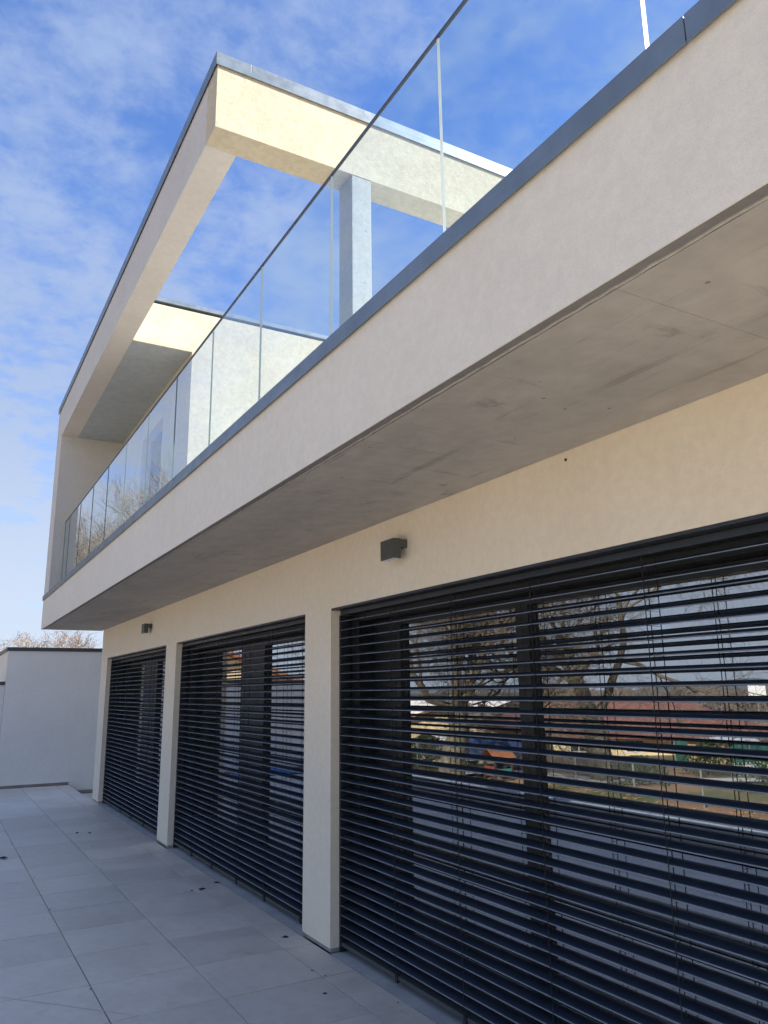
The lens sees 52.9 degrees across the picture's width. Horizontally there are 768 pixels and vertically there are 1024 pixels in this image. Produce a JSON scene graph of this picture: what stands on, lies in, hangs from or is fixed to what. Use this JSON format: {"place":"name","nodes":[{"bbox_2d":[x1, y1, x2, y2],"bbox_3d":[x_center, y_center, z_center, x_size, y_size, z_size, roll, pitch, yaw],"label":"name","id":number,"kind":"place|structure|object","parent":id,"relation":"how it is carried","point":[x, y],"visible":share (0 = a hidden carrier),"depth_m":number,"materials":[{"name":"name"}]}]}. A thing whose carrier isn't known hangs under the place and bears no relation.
{"place":"outdoors","nodes":[
{"label":"outdoors","id":0,"kind":"place"},
{"bbox_2d":[83,793,101,803],"bbox_3d":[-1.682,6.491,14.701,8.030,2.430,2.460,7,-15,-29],"label":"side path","id":1,"kind":"structure","parent":0,"point":[89,795],"depth_m":13.93,"materials":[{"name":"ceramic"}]},
{"bbox_2d":[0,785,436,1023],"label":"terrace","id":2,"kind":"structure","parent":0,"point":[125,930],"depth_m":5.08,"materials":[{"name":"tile"}]},
{"bbox_2d":[41,0,767,1023],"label":"house","id":3,"kind":"structure","parent":2,"relation":"on","point":[551,350],"depth_m":3.63,"materials":[{"name":"beige paint"}]},
{"bbox_2d":[102,648,165,834],"bbox_3d":[-3.345,2.993,10.395,0.094,2.139,3.599,7,-15,-29],"label":"venetian blind","id":4,"kind":"object","parent":3,"relation":"attached to","point":[134,805],"visible":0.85,"depth_m":10.32,"materials":[{"name":"paint"}]},
{"bbox_2d":[109,651,165,824],"bbox_3d":[-3.222,3.008,10.463,0.185,2.140,3.599,7,-15,-29],"label":"window","id":5,"kind":"structure","parent":3,"relation":"in","point":[160,656],"depth_m":11.11,"materials":[{"name":"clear glass"}]},
{"bbox_2d":[141,623,151,633],"bbox_3d":[-3.006,1.480,9.789,0.099,0.118,0.150,7,-15,-29],"label":"wall lamp","id":6,"kind":"object","parent":3,"relation":"attached to","point":[145,627],"visible":1,"depth_m":9.73,"materials":[{"name":"grey metal"}]},
{"bbox_2d":[155,439,161,493],"bbox_3d":[-3.161,-0.092,10.879,0.010,2.050,1.080,7,-15,-29],"label":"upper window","id":7,"kind":"structure","parent":3,"relation":"in","point":[159,463],"depth_m":11.13,"materials":[{"name":"grey glass"}]},
{"bbox_2d":[173,619,304,923],"bbox_3d":[-1.355,2.180,6.997,0.094,2.139,3.546,7,-15,-29],"label":"venetian blind","id":8,"kind":"object","parent":3,"relation":"attached to","point":[221,851],"visible":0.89,"depth_m":6.66,"materials":[{"name":"paint"}]},
{"bbox_2d":[183,624,304,907],"bbox_3d":[-1.233,2.195,7.065,0.185,2.140,3.546,7,-15,-29],"label":"window","id":9,"kind":"structure","parent":3,"relation":"in","point":[295,648],"depth_m":7.15,"materials":[{"name":"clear glass"}]},
{"bbox_2d":[61,0,648,578],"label":"glass balustrade","id":10,"kind":"object","parent":3,"relation":"on","point":[121,492],"visible":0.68,"depth_m":7.71,"materials":[{"name":"clear glass"}]},
{"bbox_2d":[380,538,406,561],"bbox_3d":[0.059,0.227,4.553,0.099,0.118,0.150,7,-15,-29],"label":"wall lamp","id":11,"kind":"object","parent":3,"relation":"attached to","point":[391,548],"visible":1,"depth_m":4.50,"materials":[{"name":"grey metal"}]},
{"bbox_2d":[339,521,767,1023],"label":"venetian blind","id":12,"kind":"object","parent":3,"relation":"attached to","point":[485,1006],"visible":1,"depth_m":3.37,"materials":[{"name":"paint"}]},
{"bbox_2d":[350,534,767,1023],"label":"window","id":13,"kind":"structure","parent":3,"relation":"in","point":[760,552],"depth_m":3.51,"materials":[{"name":"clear glass"}]},
{"bbox_2d":[0,0,698,651],"label":"sky","id":14,"kind":"structure","parent":0,"point":[97,97],"materials":[{"name":"blue"}]},
{"bbox_3d":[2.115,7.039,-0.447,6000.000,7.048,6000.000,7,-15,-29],"label":"ground","id":15,"kind":"structure","parent":0,"visible":0},
{"bbox_2d":[0,682,4,729],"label":"wall","id":16,"kind":"structure","parent":15,"relation":"on","point":[2,685],"depth_m":13.93,"materials":[{"name":"paint"}]},
{"bbox_2d":[0,634,15,648],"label":"background tree","id":17,"kind":"object","parent":15,"relation":"on","point":[3,644],"visible":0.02,"depth_m":48.95,"materials":[{"name":"brown plant"}]},
{"bbox_2d":[2,630,82,648],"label":"background tree","id":18,"kind":"object","parent":15,"relation":"on","point":[33,644],"visible":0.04,"depth_m":52.17,"materials":[{"name":"brown plant"}]},
{"bbox_2d":[0,647,101,793],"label":"wall","id":19,"kind":"structure","parent":15,"relation":"on","point":[48,730],"depth_m":14.24,"materials":[{"name":"paint"}]},
{"bbox_2d":[31,630,101,647],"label":"background tree","id":20,"kind":"object","parent":15,"relation":"on","point":[80,641],"visible":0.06,"depth_m":55.84,"materials":[{"name":"brown plant"}]}
]}

